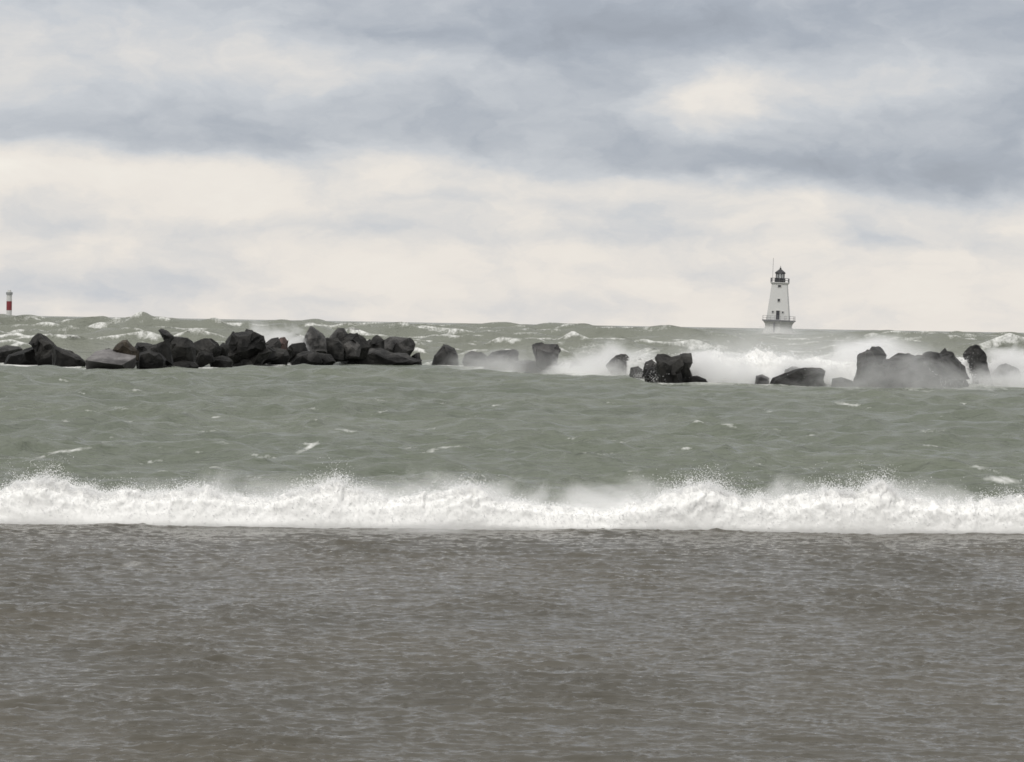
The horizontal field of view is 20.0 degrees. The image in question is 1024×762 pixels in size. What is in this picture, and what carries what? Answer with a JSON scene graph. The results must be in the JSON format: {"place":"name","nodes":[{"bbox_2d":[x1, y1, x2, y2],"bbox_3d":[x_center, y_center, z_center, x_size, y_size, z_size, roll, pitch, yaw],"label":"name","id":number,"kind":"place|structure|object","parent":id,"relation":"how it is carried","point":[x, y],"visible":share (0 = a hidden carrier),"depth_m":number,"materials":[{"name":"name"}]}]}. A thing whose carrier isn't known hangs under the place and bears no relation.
{"place":"outdoors","nodes":[
{"label":"outdoors","id":0,"kind":"place"},
{"bbox_2d":[0,523,1023,761],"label":"shallow water","id":1,"kind":"structure","parent":0,"point":[142,642],"depth_m":19.71,"materials":[{"name":"grey liquid"}]},
{"bbox_2d":[0,478,1023,534],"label":"surf foam","id":2,"kind":"object","parent":1,"relation":"on","point":[339,518],"visible":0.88,"depth_m":30.96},
{"bbox_2d":[0,457,1023,532],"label":"surf spray","id":3,"kind":"object","parent":2,"relation":"on","point":[44,480],"visible":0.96,"depth_m":31.12,"materials":[{"name":"white liquid"}]},
{"bbox_2d":[0,312,1023,511],"bbox_3d":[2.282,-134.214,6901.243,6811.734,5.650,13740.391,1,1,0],"label":"lake","id":4,"kind":"structure","parent":0,"point":[594,439],"depth_m":63.60,"materials":[{"name":"liquid"}]},
{"bbox_2d":[6,290,12,314],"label":"beacon tower","id":5,"kind":"structure","parent":4,"relation":"on","point":[9,293],"depth_m":719.23,"materials":[{"name":"white concrete"}]},
{"bbox_2d":[0,345,22,362],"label":"boulder","id":6,"kind":"object","parent":4,"relation":"on","point":[6,351],"visible":0.64,"depth_m":131.20,"materials":[{"name":"grey stone"}]},
{"bbox_2d":[4,347,36,364],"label":"boulder","id":7,"kind":"object","parent":4,"relation":"on","point":[26,356],"visible":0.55,"depth_m":127.85,"materials":[{"name":"grey stone"}]},
{"bbox_2d":[28,333,55,365],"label":"boulder","id":8,"kind":"object","parent":4,"relation":"on","point":[41,344],"visible":0.75,"depth_m":126.87,"materials":[{"name":"grey stone"}]},
{"bbox_2d":[52,345,84,366],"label":"boulder","id":9,"kind":"object","parent":4,"relation":"on","point":[61,357],"visible":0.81,"depth_m":123.90,"materials":[{"name":"black stone"}]},
{"bbox_2d":[85,349,135,368],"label":"boulder","id":10,"kind":"object","parent":4,"relation":"on","point":[106,359],"visible":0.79,"depth_m":119.71,"materials":[{"name":"grey stone"}]},
{"bbox_2d":[113,340,138,360],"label":"boulder","id":11,"kind":"object","parent":10,"relation":"on","point":[125,346],"visible":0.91,"depth_m":120.78,"materials":[{"name":"stone"}]},
{"bbox_2d":[136,350,165,368],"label":"boulder","id":12,"kind":"object","parent":4,"relation":"on","point":[149,359],"visible":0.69,"depth_m":121.63,"materials":[{"name":"black stone"}]},
{"bbox_2d":[135,339,173,365],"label":"boulder","id":13,"kind":"object","parent":4,"relation":"on","point":[163,348],"visible":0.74,"depth_m":122.75,"materials":[{"name":"grey stone"}]},
{"bbox_2d":[158,328,174,342],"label":"boulder","id":14,"kind":"object","parent":4,"relation":"on","point":[166,335],"visible":0.9,"depth_m":125.42,"materials":[{"name":"grey stone"}]},
{"bbox_2d":[165,336,196,365],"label":"boulder","id":15,"kind":"object","parent":4,"relation":"on","point":[183,348],"visible":0.66,"depth_m":126.59,"materials":[{"name":"grey stone"}]},
{"bbox_2d":[174,360,198,367],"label":"boulder","id":16,"kind":"object","parent":4,"relation":"in","point":[186,364],"visible":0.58,"depth_m":125.93,"materials":[{"name":"black stone"}]},
{"bbox_2d":[194,339,216,356],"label":"boulder","id":17,"kind":"object","parent":4,"relation":"on","point":[209,345],"visible":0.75,"depth_m":129.90,"materials":[{"name":"grey stone"}]},
{"bbox_2d":[196,350,214,366],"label":"boulder","id":18,"kind":"object","parent":4,"relation":"on","point":[204,358],"visible":0.91,"depth_m":129.46,"materials":[{"name":"black stone"}]},
{"bbox_2d":[206,338,220,356],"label":"boulder","id":19,"kind":"object","parent":4,"relation":"on","point":[218,353],"visible":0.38,"depth_m":131.68,"materials":[{"name":"grey stone"}]},
{"bbox_2d":[210,356,232,367],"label":"boulder","id":20,"kind":"object","parent":4,"relation":"on","point":[222,362],"visible":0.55,"depth_m":130.55,"materials":[{"name":"black stone"}]},
{"bbox_2d":[219,343,228,356],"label":"boulder","id":21,"kind":"object","parent":4,"relation":"on","point":[224,347],"visible":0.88,"depth_m":132.16,"materials":[{"name":"grey stone"}]},
{"bbox_2d":[233,347,271,366],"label":"boulder","id":22,"kind":"object","parent":4,"relation":"on","point":[261,357],"visible":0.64,"depth_m":134.01,"materials":[{"name":"black stone"}]},
{"bbox_2d":[225,329,266,363],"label":"boulder","id":23,"kind":"object","parent":22,"relation":"on","point":[247,344],"visible":0.92,"depth_m":133.89,"materials":[{"name":"black stone"}]},
{"bbox_2d":[263,345,278,363],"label":"boulder","id":24,"kind":"object","parent":4,"relation":"on","point":[272,356],"visible":0.46,"depth_m":136.18,"materials":[{"name":"grey stone"}]},
{"bbox_2d":[266,337,281,348],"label":"boulder","id":25,"kind":"object","parent":4,"relation":"on","point":[274,342],"visible":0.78,"depth_m":137.80,"materials":[{"name":"grey stone"}]},
{"bbox_2d":[267,348,290,364],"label":"boulder","id":26,"kind":"object","parent":4,"relation":"on","point":[284,356],"visible":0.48,"depth_m":136.97,"materials":[{"name":"black stone"}]},
{"bbox_2d":[279,337,287,349],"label":"boulder","id":27,"kind":"object","parent":4,"relation":"on","point":[284,342],"visible":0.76,"depth_m":138.51,"materials":[{"name":"stone"}]},
{"bbox_2d":[287,342,307,362],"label":"boulder","id":28,"kind":"object","parent":4,"relation":"on","point":[294,349],"visible":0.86,"depth_m":139.86,"materials":[{"name":"grey stone"}]},
{"bbox_2d":[290,351,322,364],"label":"boulder","id":29,"kind":"object","parent":4,"relation":"on","point":[308,357],"visible":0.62,"depth_m":139.22,"materials":[{"name":"black stone"}]},
{"bbox_2d":[303,326,326,353],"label":"boulder","id":30,"kind":"object","parent":29,"relation":"on","point":[314,339],"visible":0.81,"depth_m":141.40,"materials":[{"name":"grey stone"}]},
{"bbox_2d":[314,352,335,364],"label":"boulder","id":31,"kind":"object","parent":4,"relation":"on","point":[328,359],"visible":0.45,"depth_m":140.21,"materials":[{"name":"grey stone"}]},
{"bbox_2d":[326,338,343,361],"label":"boulder","id":32,"kind":"object","parent":4,"relation":"on","point":[335,348],"visible":0.59,"depth_m":142.40,"materials":[{"name":"grey stone"}]},
{"bbox_2d":[343,341,361,359],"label":"boulder","id":33,"kind":"object","parent":4,"relation":"on","point":[352,349],"visible":0.94,"depth_m":143.80,"materials":[{"name":"grey stone"}]},
{"bbox_2d":[342,347,421,364],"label":"boulder","id":34,"kind":"object","parent":4,"relation":"in","point":[379,356],"visible":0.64,"depth_m":144.89,"materials":[{"name":"grey stone"}]},
{"bbox_2d":[339,333,370,360],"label":"boulder","id":35,"kind":"object","parent":34,"relation":"on","point":[360,340],"visible":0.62,"depth_m":144.46,"materials":[{"name":"grey stone"}]},
{"bbox_2d":[329,328,346,338],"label":"boulder","id":36,"kind":"object","parent":35,"relation":"on","point":[338,333],"visible":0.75,"depth_m":144.67,"materials":[{"name":"grey stone"}]},
{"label":"boulder","id":37,"kind":"object","parent":34,"relation":"on","visible":0},
{"bbox_2d":[370,335,384,349],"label":"boulder","id":38,"kind":"object","parent":37,"relation":"on","point":[376,341],"visible":0.69,"depth_m":146.31,"materials":[{"name":"grey stone"}]},
{"bbox_2d":[384,337,415,355],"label":"boulder","id":39,"kind":"object","parent":4,"relation":"on","point":[398,345],"visible":0.77,"depth_m":147.86,"materials":[{"name":"grey stone"}]},
{"bbox_2d":[411,353,421,364],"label":"boulder","id":40,"kind":"object","parent":4,"relation":"on","point":[416,355],"visible":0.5,"depth_m":148.65,"materials":[{"name":"black stone"}]},
{"bbox_2d":[432,344,458,364],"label":"boulder","id":41,"kind":"object","parent":4,"relation":"on","point":[445,354],"visible":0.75,"depth_m":146.38,"materials":[{"name":"grey stone"}]},
{"bbox_2d":[462,351,486,366],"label":"boulder","id":42,"kind":"object","parent":4,"relation":"on","point":[476,359],"visible":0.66,"depth_m":141.59,"materials":[{"name":"grey stone"}]},
{"bbox_2d":[483,349,518,370],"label":"boulder","id":43,"kind":"object","parent":4,"relation":"on","point":[503,360],"visible":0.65,"depth_m":134.44,"materials":[{"name":"grey stone"}]},
{"bbox_2d":[512,360,548,372],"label":"boulder","id":44,"kind":"object","parent":4,"relation":"on","point":[526,366],"visible":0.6,"depth_m":131.33,"materials":[{"name":"grey stone"}]},
{"bbox_2d":[532,343,560,373],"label":"boulder","id":45,"kind":"object","parent":4,"relation":"on","point":[546,356],"visible":0.94,"depth_m":131.31,"materials":[{"name":"grey stone"}]},
{"bbox_2d":[569,361,584,372],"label":"boulder","id":46,"kind":"object","parent":4,"relation":"on","point":[576,367],"visible":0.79,"depth_m":130.07,"materials":[{"name":"grey stone"}]},
{"bbox_2d":[606,354,628,374],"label":"boulder","id":47,"kind":"object","parent":4,"relation":"on","point":[620,360],"visible":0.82,"depth_m":127.27,"materials":[{"name":"grey stone"}]},
{"bbox_2d":[629,366,643,378],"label":"boulder","id":48,"kind":"object","parent":4,"relation":"on","point":[634,371],"visible":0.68,"depth_m":119.87,"materials":[{"name":"grey stone"}]},
{"bbox_2d":[642,359,655,376],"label":"boulder","id":49,"kind":"object","parent":4,"relation":"on","point":[650,363],"visible":0.6,"depth_m":114.92,"materials":[{"name":"black stone"}]},
{"bbox_2d":[644,366,657,382],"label":"boulder","id":50,"kind":"object","parent":4,"relation":"on","point":[650,375],"visible":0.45,"depth_m":113.59,"materials":[{"name":"black stone"}]},
{"bbox_2d":[655,353,683,382],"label":"boulder","id":51,"kind":"object","parent":4,"relation":"in","point":[668,369],"visible":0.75,"depth_m":111.02,"materials":[{"name":"black stone"}]},
{"bbox_2d":[680,353,692,382],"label":"boulder","id":52,"kind":"object","parent":4,"relation":"on","point":[686,373],"visible":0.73,"depth_m":111.89,"materials":[{"name":"black stone"}]},
{"bbox_2d":[687,376,706,382],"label":"boulder","id":53,"kind":"object","parent":4,"relation":"on","point":[695,379],"visible":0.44,"depth_m":111.51,"materials":[{"name":"black stone"}]},
{"bbox_2d":[755,374,768,383],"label":"boulder","id":54,"kind":"object","parent":4,"relation":"on","point":[762,379],"visible":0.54,"depth_m":112.46,"materials":[{"name":"grey stone"}]},
{"bbox_2d":[762,258,795,333],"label":"lighthouse","id":55,"kind":"object","parent":4,"relation":"in","point":[777,320],"visible":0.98,"depth_m":787.16,"materials":[{"name":"white concrete"}]},
{"bbox_2d":[775,310,779,319],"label":"door","id":56,"kind":"structure","parent":55,"relation":"in","point":[777,311],"depth_m":786.76,"materials":[{"name":"white paint"}]},
{"bbox_2d":[537,342,1023,388],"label":"splash","id":57,"kind":"object","parent":4,"relation":"on","point":[771,356],"visible":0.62,"depth_m":114.03,"materials":[{"name":"white liquid"}]},
{"bbox_2d":[784,366,798,372],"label":"boulder","id":58,"kind":"object","parent":4,"relation":"on","point":[789,369],"visible":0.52,"depth_m":112.53,"materials":[{"name":"grey stone"}]},
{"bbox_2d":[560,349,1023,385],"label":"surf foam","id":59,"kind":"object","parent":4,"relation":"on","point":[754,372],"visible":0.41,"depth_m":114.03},
{"bbox_2d":[770,368,826,386],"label":"boulder","id":60,"kind":"object","parent":4,"relation":"in","point":[805,377],"visible":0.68,"depth_m":111.31,"materials":[{"name":"grey stone"}]},
{"bbox_2d":[831,377,852,386],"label":"boulder","id":61,"kind":"object","parent":4,"relation":"on","point":[840,382],"visible":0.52,"depth_m":110.38,"materials":[{"name":"grey stone"}]},
{"bbox_2d":[852,378,867,386],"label":"boulder","id":62,"kind":"object","parent":4,"relation":"on","point":[860,382],"visible":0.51,"depth_m":109.51,"materials":[{"name":"grey stone"}]},
{"bbox_2d":[854,350,877,379],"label":"boulder","id":63,"kind":"object","parent":4,"relation":"on","point":[866,361],"visible":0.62,"depth_m":110.50,"materials":[{"name":"grey stone"}]},
{"bbox_2d":[870,347,886,364],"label":"boulder","id":64,"kind":"object","parent":63,"relation":"on","point":[879,353],"visible":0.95,"depth_m":110.95,"materials":[{"name":"grey stone"}]},
{"bbox_2d":[885,378,910,387],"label":"boulder","id":65,"kind":"object","parent":4,"relation":"on","point":[898,383],"visible":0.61,"depth_m":108.45,"materials":[{"name":"grey stone"}]},
{"bbox_2d":[865,352,940,388],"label":"boulder","id":66,"kind":"object","parent":4,"relation":"in","point":[911,371],"visible":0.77,"depth_m":108.93,"materials":[{"name":"grey stone"}]},
{"bbox_2d":[942,376,968,387],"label":"boulder","id":67,"kind":"object","parent":4,"relation":"on","point":[960,383],"visible":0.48,"depth_m":113.59,"materials":[{"name":"grey stone"}]},
{"bbox_2d":[922,348,960,383],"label":"boulder","id":68,"kind":"object","parent":67,"relation":"on","point":[944,364],"visible":0.91,"depth_m":113.24,"materials":[{"name":"grey stone"}]},
{"bbox_2d":[960,364,969,379],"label":"boulder","id":69,"kind":"object","parent":4,"relation":"on","point":[964,375],"visible":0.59,"depth_m":114.44,"materials":[{"name":"grey stone"}]},
{"bbox_2d":[962,344,993,385],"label":"boulder","id":70,"kind":"object","parent":4,"relation":"in","point":[976,353],"visible":0.84,"depth_m":116.70,"materials":[{"name":"grey stone"}]},
{"bbox_2d":[991,364,1022,385],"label":"boulder","id":71,"kind":"object","parent":4,"relation":"on","point":[1002,374],"visible":0.94,"depth_m":117.42,"materials":[{"name":"grey stone"}]},
{"bbox_2d":[0,0,1023,332],"label":"sky","id":72,"kind":"structure","parent":0,"point":[593,162],"materials":[{"name":"grey"}]}
]}

